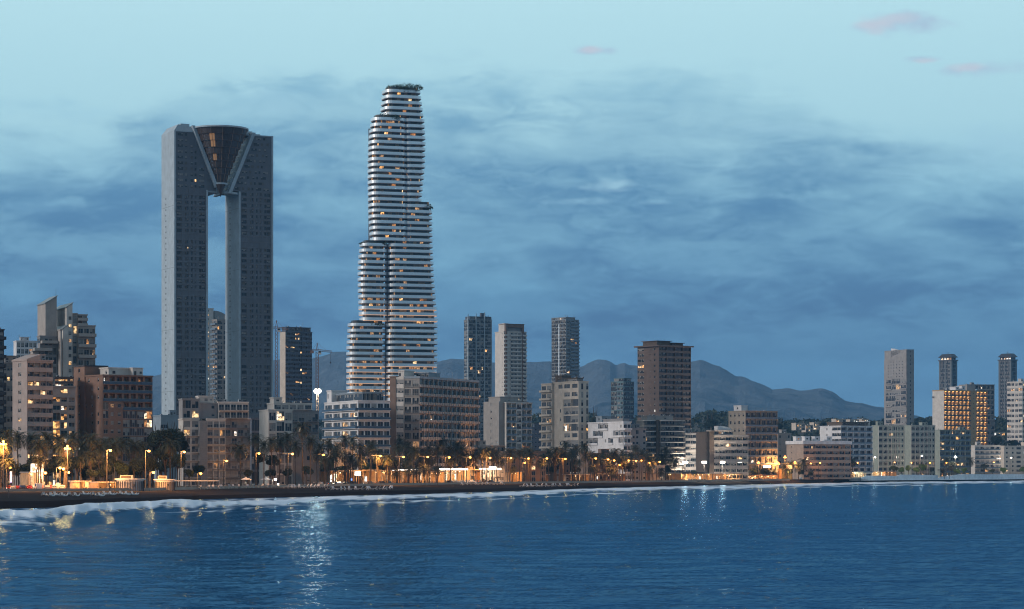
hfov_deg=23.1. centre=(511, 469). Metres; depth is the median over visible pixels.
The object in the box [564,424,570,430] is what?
window
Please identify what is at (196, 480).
pergola
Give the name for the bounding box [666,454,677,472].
palm tree
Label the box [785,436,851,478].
hotel
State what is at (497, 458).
palm tree
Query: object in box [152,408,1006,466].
woods
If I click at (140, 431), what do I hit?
window
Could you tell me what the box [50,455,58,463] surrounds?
broadleaf tree
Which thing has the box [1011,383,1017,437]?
window
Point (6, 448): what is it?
palm tree
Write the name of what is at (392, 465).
palm tree
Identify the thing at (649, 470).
palm tree
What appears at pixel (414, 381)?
window
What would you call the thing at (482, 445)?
house
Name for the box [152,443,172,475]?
broadleaf tree
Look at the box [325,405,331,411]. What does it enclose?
window
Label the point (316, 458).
palm tree
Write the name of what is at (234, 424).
window
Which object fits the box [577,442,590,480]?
palm tree
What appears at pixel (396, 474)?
palm tree
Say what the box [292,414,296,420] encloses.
window
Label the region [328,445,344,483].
palm tree
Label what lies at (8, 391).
apartment block
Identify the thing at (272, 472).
broadleaf tree
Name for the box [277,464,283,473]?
window
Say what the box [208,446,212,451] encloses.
window
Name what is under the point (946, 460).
palm tree
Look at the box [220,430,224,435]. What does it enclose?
window
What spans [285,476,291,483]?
window
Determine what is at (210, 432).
window
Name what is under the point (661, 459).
palm tree
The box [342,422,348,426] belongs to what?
window
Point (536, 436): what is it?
distant block
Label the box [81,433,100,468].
palm tree
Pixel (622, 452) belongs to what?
palm tree
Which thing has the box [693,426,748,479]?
apartment block
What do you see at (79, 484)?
seafront shop
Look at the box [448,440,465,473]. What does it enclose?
palm tree
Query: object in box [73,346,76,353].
window
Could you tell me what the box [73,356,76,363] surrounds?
window
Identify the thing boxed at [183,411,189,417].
window
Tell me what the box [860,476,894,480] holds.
curved seawall
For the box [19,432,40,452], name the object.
palm tree
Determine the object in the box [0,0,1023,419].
sky
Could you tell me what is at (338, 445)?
palm tree
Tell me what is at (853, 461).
palm tree
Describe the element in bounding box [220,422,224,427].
window
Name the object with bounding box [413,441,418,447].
window
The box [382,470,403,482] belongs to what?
seafront shop
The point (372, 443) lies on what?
palm tree
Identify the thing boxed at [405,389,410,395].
window
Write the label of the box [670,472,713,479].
seafront shop
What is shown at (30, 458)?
broadleaf tree
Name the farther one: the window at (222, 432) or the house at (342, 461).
the house at (342, 461)
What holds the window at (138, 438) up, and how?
in the apartment block at (110, 402)
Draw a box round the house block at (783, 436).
[777,429,790,467]
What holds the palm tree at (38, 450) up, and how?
on the pavement
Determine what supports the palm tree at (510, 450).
on the promenade paving
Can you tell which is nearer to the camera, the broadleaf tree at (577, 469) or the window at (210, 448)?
the window at (210, 448)
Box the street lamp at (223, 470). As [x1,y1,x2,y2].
[223,460,227,485]
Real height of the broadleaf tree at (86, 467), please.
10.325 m
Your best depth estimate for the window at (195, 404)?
998.70 m
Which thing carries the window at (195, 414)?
in the terrace apartments at (224, 426)
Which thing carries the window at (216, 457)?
in the terrace apartments at (224, 426)
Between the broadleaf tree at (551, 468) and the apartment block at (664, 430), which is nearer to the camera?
the broadleaf tree at (551, 468)
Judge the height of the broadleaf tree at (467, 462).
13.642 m
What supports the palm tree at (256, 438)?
on the ground
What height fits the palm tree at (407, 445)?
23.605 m
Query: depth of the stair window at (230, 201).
1412.18 m
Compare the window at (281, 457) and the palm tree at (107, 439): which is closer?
the palm tree at (107, 439)
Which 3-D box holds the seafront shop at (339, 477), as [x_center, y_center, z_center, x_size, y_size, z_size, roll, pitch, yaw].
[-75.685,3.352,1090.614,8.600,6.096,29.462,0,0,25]
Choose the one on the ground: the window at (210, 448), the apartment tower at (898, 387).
the apartment tower at (898, 387)
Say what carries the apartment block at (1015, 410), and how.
on the ground
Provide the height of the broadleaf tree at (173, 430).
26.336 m
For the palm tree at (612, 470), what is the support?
on the promenade paving
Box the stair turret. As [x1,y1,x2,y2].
[208,308,224,395]
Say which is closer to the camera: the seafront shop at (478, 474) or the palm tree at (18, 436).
the palm tree at (18, 436)
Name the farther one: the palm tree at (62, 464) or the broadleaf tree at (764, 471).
the broadleaf tree at (764, 471)
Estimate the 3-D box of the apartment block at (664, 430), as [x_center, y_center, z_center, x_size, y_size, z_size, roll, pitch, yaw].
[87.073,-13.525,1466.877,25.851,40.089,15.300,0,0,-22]
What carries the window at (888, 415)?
in the apartment tower at (898, 387)
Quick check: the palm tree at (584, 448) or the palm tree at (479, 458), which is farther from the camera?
the palm tree at (584, 448)
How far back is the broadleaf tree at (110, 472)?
847.10 m
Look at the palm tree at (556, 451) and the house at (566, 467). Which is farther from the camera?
the house at (566, 467)
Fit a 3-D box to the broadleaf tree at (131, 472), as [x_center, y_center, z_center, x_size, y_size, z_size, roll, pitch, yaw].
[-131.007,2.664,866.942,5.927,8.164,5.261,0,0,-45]
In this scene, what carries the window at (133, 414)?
in the apartment block at (110, 402)
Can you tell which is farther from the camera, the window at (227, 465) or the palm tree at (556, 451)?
the palm tree at (556, 451)
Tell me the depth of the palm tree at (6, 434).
818.54 m
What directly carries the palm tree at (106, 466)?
on the pavement
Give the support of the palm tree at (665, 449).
on the road
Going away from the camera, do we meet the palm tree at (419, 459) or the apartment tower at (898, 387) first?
the palm tree at (419, 459)
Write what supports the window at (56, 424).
in the apartment block at (63, 405)
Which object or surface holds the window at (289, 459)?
in the terrace apartments at (277, 416)
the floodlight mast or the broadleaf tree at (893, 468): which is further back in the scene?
the broadleaf tree at (893, 468)
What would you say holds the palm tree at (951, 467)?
on the promenade paving
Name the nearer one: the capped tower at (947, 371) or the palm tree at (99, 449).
the palm tree at (99, 449)
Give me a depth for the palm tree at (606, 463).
1356.48 m
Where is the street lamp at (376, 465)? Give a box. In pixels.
[371,455,381,482]
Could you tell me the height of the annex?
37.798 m
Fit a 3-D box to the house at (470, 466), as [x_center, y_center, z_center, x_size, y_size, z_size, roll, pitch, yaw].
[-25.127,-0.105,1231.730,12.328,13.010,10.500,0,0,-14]
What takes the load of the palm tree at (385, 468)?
on the promenade paving
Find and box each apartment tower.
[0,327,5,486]
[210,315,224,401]
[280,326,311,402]
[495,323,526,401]
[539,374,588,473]
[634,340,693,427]
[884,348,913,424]
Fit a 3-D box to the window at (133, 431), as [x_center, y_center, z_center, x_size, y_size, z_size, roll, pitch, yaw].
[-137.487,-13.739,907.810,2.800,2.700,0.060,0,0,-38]
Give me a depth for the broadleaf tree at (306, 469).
1047.02 m
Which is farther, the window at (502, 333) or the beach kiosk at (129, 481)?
the window at (502, 333)
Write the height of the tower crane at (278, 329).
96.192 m
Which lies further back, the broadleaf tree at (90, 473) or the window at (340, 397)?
the window at (340, 397)
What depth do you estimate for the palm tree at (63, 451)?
814.99 m
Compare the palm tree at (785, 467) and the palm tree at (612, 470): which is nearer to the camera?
the palm tree at (612, 470)
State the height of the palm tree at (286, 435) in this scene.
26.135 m
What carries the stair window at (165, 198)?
in the twin skyscraper
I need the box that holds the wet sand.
[0,479,1023,508]
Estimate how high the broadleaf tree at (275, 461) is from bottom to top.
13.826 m
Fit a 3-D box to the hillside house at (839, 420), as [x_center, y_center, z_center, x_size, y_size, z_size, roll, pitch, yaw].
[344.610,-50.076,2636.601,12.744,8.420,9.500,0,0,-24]
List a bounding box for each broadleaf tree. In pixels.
[9,463,23,484]
[22,460,33,484]
[27,453,37,463]
[43,459,51,484]
[47,462,62,483]
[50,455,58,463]
[55,456,68,482]
[61,469,71,476]
[69,459,83,480]
[79,469,89,480]
[83,460,97,469]
[86,469,97,480]
[96,466,105,481]
[102,455,116,481]
[107,464,115,481]
[112,463,128,476]
[128,459,143,477]
[128,467,143,477]
[133,457,144,478]
[143,456,159,487]
[144,456,156,487]
[147,430,165,478]
[149,426,172,475]
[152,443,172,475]
[159,462,167,474]
[166,454,185,486]
[167,422,181,432]
[169,429,182,478]
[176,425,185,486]
[176,436,188,486]
[183,469,193,486]
[193,465,205,484]
[243,469,252,483]
[254,453,266,484]
[264,455,278,482]
[265,469,275,484]
[282,468,292,484]
[301,465,313,481]
[338,465,349,479]
[360,463,369,476]
[372,462,378,469]
[379,465,388,476]
[459,457,470,467]
[546,465,553,472]
[570,465,580,479]
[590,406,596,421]
[621,464,630,471]
[631,463,636,480]
[703,415,717,429]
[750,467,759,474]
[760,468,770,474]
[777,416,782,429]
[890,466,897,470]
[912,467,919,474]
[918,464,926,470]
[990,436,1001,444]
[1008,440,1020,445]
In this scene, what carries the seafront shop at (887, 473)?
on the pavement
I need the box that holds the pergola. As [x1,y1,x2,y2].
[174,480,218,489]
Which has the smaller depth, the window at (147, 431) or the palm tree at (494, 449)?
the window at (147, 431)
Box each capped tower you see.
[938,354,957,389]
[998,352,1017,419]
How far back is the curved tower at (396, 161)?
1553.26 m
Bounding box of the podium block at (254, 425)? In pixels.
[248,418,258,483]
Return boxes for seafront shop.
[20,464,43,484]
[68,481,91,487]
[89,482,115,487]
[319,470,362,483]
[361,470,383,481]
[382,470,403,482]
[390,469,418,482]
[404,471,446,482]
[430,468,470,481]
[468,469,480,480]
[479,467,500,480]
[505,472,521,481]
[562,474,590,480]
[589,474,624,480]
[646,473,681,479]
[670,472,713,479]
[712,474,739,479]
[748,475,776,478]
[851,471,879,477]
[879,471,897,475]
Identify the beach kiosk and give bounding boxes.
[115,475,145,490]
[153,476,176,490]
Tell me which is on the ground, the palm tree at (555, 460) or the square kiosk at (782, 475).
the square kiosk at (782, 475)
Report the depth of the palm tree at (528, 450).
1268.73 m
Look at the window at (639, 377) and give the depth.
1513.94 m
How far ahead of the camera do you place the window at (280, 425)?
1058.45 m
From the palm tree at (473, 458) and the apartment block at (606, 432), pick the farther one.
the apartment block at (606, 432)
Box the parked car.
[34,483,41,488]
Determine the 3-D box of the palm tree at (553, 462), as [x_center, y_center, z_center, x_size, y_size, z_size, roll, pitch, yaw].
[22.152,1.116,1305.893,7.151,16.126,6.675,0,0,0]
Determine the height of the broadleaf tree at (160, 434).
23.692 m
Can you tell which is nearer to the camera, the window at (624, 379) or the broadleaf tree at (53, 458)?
the broadleaf tree at (53, 458)
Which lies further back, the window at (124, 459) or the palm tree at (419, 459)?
the palm tree at (419, 459)
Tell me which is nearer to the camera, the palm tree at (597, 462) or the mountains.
the palm tree at (597, 462)
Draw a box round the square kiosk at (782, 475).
[777,465,792,478]
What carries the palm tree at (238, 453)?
on the road
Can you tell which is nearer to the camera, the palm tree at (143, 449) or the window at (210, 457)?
the palm tree at (143, 449)
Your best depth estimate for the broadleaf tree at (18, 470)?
827.99 m
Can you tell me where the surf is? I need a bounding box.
[0,480,1023,533]
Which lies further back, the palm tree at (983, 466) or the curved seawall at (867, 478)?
the palm tree at (983, 466)
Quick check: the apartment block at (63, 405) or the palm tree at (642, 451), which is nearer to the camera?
the apartment block at (63, 405)
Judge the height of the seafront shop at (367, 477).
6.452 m
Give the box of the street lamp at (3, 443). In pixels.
[0,440,6,488]
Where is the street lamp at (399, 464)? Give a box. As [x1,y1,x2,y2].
[394,456,404,482]
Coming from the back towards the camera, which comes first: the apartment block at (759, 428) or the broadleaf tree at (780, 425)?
the broadleaf tree at (780, 425)
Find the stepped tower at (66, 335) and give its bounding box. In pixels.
[30,295,96,385]
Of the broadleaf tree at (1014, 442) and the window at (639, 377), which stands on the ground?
the broadleaf tree at (1014, 442)
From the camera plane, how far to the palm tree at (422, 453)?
1187.97 m
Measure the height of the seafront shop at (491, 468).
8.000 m
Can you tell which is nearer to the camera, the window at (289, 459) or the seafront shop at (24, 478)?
the seafront shop at (24, 478)
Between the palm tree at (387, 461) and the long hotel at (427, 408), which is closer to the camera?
the palm tree at (387, 461)
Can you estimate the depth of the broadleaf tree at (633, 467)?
1413.37 m
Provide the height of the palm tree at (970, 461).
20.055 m
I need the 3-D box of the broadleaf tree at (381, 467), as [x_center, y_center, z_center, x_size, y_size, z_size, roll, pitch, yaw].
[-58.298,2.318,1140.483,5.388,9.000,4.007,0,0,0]
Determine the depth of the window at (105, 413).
900.71 m
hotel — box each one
[389,370,480,482]
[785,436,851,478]
[932,386,987,444]
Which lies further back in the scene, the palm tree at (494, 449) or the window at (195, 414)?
the palm tree at (494, 449)
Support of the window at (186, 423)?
in the terrace apartments at (224, 426)
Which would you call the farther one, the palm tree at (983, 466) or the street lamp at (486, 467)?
the palm tree at (983, 466)
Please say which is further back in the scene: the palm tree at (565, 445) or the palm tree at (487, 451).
the palm tree at (565, 445)
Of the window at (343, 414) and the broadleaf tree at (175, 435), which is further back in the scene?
the window at (343, 414)
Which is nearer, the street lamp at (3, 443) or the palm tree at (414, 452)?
the street lamp at (3, 443)
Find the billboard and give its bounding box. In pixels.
[354,471,360,483]
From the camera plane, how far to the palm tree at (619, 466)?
1374.44 m
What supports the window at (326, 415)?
in the apartment block at (365, 416)
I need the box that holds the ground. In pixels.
[1,417,1006,488]
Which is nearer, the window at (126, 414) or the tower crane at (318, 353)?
the window at (126, 414)
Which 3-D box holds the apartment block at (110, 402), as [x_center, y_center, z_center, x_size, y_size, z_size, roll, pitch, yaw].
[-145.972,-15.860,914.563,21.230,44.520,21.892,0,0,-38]
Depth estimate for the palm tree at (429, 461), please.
1167.68 m
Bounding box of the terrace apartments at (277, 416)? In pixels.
[258,397,318,484]
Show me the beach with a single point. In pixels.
(27, 496)
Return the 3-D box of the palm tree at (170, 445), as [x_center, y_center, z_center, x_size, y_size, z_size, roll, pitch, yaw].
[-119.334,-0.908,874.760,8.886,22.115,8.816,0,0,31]
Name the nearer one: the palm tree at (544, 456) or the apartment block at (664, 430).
the palm tree at (544, 456)
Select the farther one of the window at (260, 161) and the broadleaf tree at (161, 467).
the window at (260, 161)
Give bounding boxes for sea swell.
[0,485,1023,608]
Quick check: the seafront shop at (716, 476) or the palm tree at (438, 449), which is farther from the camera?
the seafront shop at (716, 476)
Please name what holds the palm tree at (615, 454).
on the promenade paving
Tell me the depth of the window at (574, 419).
1449.20 m
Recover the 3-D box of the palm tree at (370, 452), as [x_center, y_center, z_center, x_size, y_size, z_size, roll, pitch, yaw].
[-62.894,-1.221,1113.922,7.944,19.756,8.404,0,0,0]
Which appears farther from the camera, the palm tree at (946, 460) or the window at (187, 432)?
the palm tree at (946, 460)
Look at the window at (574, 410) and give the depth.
1449.20 m
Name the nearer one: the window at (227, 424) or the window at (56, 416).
the window at (56, 416)
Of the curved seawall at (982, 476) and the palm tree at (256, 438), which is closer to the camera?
the palm tree at (256, 438)
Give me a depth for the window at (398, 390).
1193.83 m
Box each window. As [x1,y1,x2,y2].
[33,316,86,385]
[53,413,59,419]
[53,421,59,427]
[53,430,59,436]
[60,389,67,392]
[61,414,66,419]
[61,422,66,427]
[73,326,76,333]
[73,336,76,343]
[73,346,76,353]
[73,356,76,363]
[92,387,120,458]
[103,402,107,409]
[103,411,107,417]
[123,411,129,418]
[123,420,129,426]
[123,428,129,435]
[123,454,129,460]
[130,411,136,418]
[130,420,136,426]
[130,428,136,435]
[137,411,143,418]
[137,420,143,426]
[137,428,143,435]
[137,437,143,443]
[144,411,151,418]
[144,420,151,426]
[144,428,151,435]
[163,198,172,411]
[177,133,269,420]
[183,400,190,407]
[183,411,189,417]
[184,421,189,426]
[184,430,189,435]
[192,401,198,407]
[192,411,198,417]
[192,421,197,426]
[192,430,197,435]
[192,438,197,443]
[192,446,197,451]
[192,455,197,460]
[204,398,247,417]
[208,430,212,435]
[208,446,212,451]
[208,455,212,460]
[208,463,212,468]
[214,430,218,435]
[214,446,218,451]
[214,455,218,460]
[219,412,223,417]
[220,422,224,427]
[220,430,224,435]
[223,133,249,190]
[225,412,229,417]
[225,422,229,427]
[225,430,229,435]
[225,446,229,451]
[225,463,229,468]
[226,201,238,400]
[231,412,235,417]
[232,422,236,427]
[232,430,236,435]
[232,463,236,468]
[244,422,249,427]
[244,430,249,435]
[244,463,249,468]
[254,420,256,430]
[269,413,275,419]
[269,423,275,430]
[277,411,283,420]
[277,422,283,430]
[277,454,283,462]
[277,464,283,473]
[277,475,283,483]
[285,413,291,419]
[285,423,291,430]
[285,455,291,462]
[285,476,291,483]
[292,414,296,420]
[299,414,303,421]
[300,333,301,400]
[306,414,310,421]
[312,414,317,421]
[312,424,317,431]
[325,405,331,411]
[325,414,331,420]
[325,423,331,429]
[337,395,344,401]
[342,404,348,410]
[342,413,348,419]
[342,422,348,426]
[345,394,352,400]
[350,403,356,407]
[350,422,356,428]
[354,394,361,399]
[371,431,376,437]
[396,373,476,469]
[405,380,410,386]
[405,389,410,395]
[413,380,418,386]
[413,389,418,394]
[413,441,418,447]
[469,317,490,440]
[502,333,520,394]
[552,318,578,375]
[564,399,570,406]
[564,407,570,414]
[564,416,570,422]
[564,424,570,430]
[571,399,577,405]
[571,407,577,413]
[571,415,577,422]
[571,424,577,430]
[571,440,577,446]
[618,379,630,417]
[638,342,674,417]
[886,396,891,400]
[886,413,891,417]
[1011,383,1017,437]
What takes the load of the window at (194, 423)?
in the terrace apartments at (224, 426)
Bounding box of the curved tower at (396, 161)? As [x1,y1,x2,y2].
[346,82,437,400]
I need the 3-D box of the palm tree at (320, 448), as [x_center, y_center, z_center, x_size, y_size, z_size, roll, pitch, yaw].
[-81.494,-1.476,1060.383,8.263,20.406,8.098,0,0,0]
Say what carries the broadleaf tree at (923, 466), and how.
on the road
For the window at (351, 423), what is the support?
in the apartment block at (365, 416)
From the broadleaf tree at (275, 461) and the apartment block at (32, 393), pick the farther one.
the broadleaf tree at (275, 461)
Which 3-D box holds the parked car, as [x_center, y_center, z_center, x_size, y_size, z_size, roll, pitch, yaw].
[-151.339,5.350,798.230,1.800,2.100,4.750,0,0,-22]
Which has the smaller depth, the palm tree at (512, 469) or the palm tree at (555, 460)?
the palm tree at (512, 469)
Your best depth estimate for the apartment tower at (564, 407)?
1458.85 m
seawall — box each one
[0,479,789,491]
[849,477,860,480]
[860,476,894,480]
[895,474,937,479]
[938,474,1023,479]
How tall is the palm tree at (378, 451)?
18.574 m
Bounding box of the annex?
[152,410,178,481]
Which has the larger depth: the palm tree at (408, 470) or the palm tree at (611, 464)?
the palm tree at (611, 464)
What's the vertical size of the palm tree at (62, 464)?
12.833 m
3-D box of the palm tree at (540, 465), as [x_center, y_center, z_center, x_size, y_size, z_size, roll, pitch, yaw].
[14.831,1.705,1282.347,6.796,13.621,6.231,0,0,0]
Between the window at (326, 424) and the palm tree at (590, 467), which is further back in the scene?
the palm tree at (590, 467)
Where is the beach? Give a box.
[0,479,852,500]
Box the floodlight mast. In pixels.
[314,389,320,405]
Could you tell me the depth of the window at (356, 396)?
1159.08 m
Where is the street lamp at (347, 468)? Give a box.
[347,455,350,483]
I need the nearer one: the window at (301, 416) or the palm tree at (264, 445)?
the palm tree at (264, 445)
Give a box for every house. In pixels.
[79,453,119,481]
[325,442,351,469]
[458,461,474,479]
[478,440,505,481]
[505,445,546,481]
[546,448,569,480]
[580,449,617,480]
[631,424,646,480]
[646,464,665,479]
[792,423,804,429]
[802,424,812,431]
[809,422,821,429]
[832,418,845,421]
[846,419,858,421]
[994,432,1004,435]
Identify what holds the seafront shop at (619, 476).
on the pavement
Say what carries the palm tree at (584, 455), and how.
on the promenade paving
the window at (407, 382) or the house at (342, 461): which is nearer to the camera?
the house at (342, 461)
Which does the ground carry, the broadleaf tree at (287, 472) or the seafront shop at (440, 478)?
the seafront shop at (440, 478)
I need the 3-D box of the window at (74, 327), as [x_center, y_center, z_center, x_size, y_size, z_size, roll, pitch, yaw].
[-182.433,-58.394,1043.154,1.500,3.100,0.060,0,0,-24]
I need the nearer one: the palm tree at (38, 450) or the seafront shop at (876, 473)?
the palm tree at (38, 450)
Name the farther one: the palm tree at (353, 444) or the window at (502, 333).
the window at (502, 333)
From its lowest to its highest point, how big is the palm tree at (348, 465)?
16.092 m
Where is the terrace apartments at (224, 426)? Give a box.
[178,396,250,485]
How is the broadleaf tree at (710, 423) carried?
on the ground
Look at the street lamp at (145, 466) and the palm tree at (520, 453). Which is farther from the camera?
the palm tree at (520, 453)
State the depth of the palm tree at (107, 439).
857.00 m
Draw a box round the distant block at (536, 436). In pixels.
[532,423,540,450]
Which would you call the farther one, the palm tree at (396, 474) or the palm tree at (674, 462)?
the palm tree at (674, 462)
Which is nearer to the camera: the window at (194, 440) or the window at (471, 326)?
the window at (194, 440)
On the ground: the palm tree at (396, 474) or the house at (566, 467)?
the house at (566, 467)
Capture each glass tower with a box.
[464,312,491,440]
[551,314,579,382]
[611,378,633,427]
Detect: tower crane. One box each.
[273,320,288,396]
[310,343,331,409]
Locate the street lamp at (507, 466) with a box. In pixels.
[503,457,511,481]
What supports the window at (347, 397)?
in the apartment block at (365, 416)
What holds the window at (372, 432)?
in the apartment block at (365, 416)
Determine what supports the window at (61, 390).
in the apartment block at (63, 405)
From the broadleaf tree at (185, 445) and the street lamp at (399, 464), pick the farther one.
the street lamp at (399, 464)
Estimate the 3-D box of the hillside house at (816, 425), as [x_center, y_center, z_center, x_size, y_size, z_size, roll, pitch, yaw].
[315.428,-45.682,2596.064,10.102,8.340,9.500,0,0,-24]
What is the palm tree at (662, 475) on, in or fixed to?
on the road
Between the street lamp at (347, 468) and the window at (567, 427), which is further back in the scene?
the window at (567, 427)
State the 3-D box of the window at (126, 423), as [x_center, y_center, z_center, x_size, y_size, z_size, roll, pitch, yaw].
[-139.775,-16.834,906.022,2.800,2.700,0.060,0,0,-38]
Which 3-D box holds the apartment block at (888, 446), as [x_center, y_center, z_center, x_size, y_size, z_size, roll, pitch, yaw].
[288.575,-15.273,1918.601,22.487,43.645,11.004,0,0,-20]
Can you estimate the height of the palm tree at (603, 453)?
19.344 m
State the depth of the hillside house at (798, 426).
2552.63 m
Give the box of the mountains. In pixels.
[152,352,919,420]
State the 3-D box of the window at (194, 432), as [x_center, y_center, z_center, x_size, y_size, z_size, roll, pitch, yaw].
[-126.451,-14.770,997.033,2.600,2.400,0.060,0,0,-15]
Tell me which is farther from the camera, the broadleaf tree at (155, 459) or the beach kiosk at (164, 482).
the broadleaf tree at (155, 459)
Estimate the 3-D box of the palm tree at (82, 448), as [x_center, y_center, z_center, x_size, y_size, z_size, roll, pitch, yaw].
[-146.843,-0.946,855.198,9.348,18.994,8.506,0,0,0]
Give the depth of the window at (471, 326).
2154.37 m
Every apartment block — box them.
[4,355,16,485]
[12,354,53,485]
[13,337,36,357]
[53,375,75,487]
[73,365,152,486]
[322,386,390,469]
[483,395,532,450]
[587,416,631,480]
[636,415,684,474]
[683,428,696,471]
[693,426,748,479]
[728,405,777,478]
[820,421,872,476]
[872,421,903,474]
[904,422,934,474]
[935,427,970,476]
[959,382,994,444]
[971,442,1000,473]
[1000,442,1023,473]
[1007,379,1023,445]
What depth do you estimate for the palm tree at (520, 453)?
1279.27 m
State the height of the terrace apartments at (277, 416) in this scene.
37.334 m
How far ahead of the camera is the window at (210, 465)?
998.70 m
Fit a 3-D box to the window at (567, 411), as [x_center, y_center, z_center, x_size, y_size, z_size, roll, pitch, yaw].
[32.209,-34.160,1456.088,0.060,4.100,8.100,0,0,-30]
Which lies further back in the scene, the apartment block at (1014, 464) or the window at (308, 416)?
the apartment block at (1014, 464)
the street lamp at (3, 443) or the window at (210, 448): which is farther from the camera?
the window at (210, 448)
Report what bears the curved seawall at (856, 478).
on the beach
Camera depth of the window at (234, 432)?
1004.08 m
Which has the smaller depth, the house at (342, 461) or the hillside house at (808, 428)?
the house at (342, 461)
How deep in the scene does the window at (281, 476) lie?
1058.71 m
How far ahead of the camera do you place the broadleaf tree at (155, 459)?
873.08 m
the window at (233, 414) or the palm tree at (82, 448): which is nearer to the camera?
the palm tree at (82, 448)
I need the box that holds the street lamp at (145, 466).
[145,450,149,487]
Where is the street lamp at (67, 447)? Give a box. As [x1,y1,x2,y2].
[64,445,70,487]
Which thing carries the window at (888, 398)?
in the apartment tower at (898, 387)
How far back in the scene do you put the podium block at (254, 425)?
1150.66 m
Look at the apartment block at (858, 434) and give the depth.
1811.11 m
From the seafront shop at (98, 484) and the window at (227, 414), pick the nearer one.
the seafront shop at (98, 484)
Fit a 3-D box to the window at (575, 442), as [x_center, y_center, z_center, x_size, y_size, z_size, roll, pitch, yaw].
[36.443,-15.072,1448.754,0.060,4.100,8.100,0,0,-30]
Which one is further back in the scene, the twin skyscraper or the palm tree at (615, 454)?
the twin skyscraper
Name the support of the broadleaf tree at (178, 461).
on the ground
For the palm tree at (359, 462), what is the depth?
1100.74 m
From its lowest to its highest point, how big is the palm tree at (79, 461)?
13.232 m
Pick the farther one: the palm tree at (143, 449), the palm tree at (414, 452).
the palm tree at (414, 452)
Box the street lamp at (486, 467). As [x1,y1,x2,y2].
[485,457,490,481]
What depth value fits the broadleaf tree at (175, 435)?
922.80 m
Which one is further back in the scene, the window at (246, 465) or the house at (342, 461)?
the house at (342, 461)
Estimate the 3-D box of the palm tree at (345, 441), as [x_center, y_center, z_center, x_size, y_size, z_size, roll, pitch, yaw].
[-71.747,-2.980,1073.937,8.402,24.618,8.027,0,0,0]
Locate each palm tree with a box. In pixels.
[0,429,18,488]
[0,437,16,487]
[0,450,11,488]
[0,457,17,488]
[9,429,29,485]
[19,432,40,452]
[27,439,53,482]
[33,431,57,484]
[33,456,47,482]
[47,434,70,482]
[53,438,77,487]
[56,457,72,484]
[64,431,84,480]
[71,439,89,480]
[72,455,86,480]
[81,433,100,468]
[82,450,100,480]
[87,439,110,481]
[97,437,118,481]
[97,459,114,481]
[104,438,124,462]
[111,436,134,460]
[124,439,148,460]
[131,442,153,478]
[156,437,182,478]
[230,442,249,485]
[248,433,262,484]
[255,440,273,484]
[263,435,282,478]
[273,437,289,484]
[277,432,296,484]
[284,438,305,484]
[291,421,313,484]
[301,434,321,483]
[309,449,324,483]
[313,442,328,481]
[318,455,331,483]
[319,437,336,481]
[319,453,338,481]
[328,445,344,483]
[330,443,345,465]
[337,434,351,483]
[338,450,349,481]
[340,453,357,481]
[344,453,356,483]
[347,436,360,477]
[350,461,359,483]
[351,443,369,483]
[353,454,366,483]
[364,440,379,479]
[364,445,377,480]
[368,449,387,482]
[380,455,395,482]
[381,460,390,482]
[383,453,397,480]
[390,444,404,481]
[390,468,402,482]
[392,435,407,468]
[400,455,413,482]
[401,440,414,456]
[403,465,414,482]
[407,445,422,482]
[411,467,422,482]
[412,454,425,482]
[416,448,426,458]
[418,464,430,482]
[421,451,437,482]
[422,444,434,481]
[429,444,444,474]
[429,466,441,482]
[437,435,449,466]
[441,454,459,481]
[444,446,458,456]
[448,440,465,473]
[454,452,469,479]
[458,444,469,479]
[468,452,479,479]
[472,447,489,474]
[475,449,489,481]
[480,446,495,473]
[485,447,500,479]
[491,451,503,481]
[497,456,506,479]
[502,448,519,481]
[508,466,517,481]
[513,449,524,481]
[517,447,528,481]
[521,451,535,481]
[522,446,536,481]
[536,460,545,480]
[537,454,551,480]
[542,448,554,480]
[549,447,562,480]
[549,459,559,480]
[550,451,559,480]
[554,453,565,480]
[557,449,571,480]
[559,440,570,450]
[565,448,578,480]
[572,444,581,480]
[574,458,582,480]
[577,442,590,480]
[580,451,591,480]
[587,464,594,480]
[588,454,600,474]
[589,466,599,480]
[590,454,604,480]
[598,451,609,480]
[601,453,612,479]
[605,460,617,471]
[605,467,617,480]
[607,448,622,480]
[613,460,626,480]
[617,449,627,458]
[618,453,629,480]
[624,451,638,480]
[631,444,639,480]
[636,449,649,480]
[643,464,654,479]
[644,455,658,479]
[655,454,669,466]
[658,468,665,479]
[659,446,671,479]
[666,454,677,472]
[669,457,681,472]
[780,463,790,477]
[793,463,802,478]
[796,458,810,474]
[851,457,857,481]
[941,457,951,475]
[946,461,956,474]
[965,457,974,480]
[979,462,988,471]
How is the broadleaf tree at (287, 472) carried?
on the pavement
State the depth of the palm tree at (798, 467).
1644.24 m
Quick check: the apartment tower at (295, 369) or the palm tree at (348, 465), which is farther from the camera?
the apartment tower at (295, 369)
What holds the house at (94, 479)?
on the ground
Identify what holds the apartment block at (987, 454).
on the ground
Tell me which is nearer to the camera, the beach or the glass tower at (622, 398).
the beach
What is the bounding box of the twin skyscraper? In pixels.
[161,123,272,420]
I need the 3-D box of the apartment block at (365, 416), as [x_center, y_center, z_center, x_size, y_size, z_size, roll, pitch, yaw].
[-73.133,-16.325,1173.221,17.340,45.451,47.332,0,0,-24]

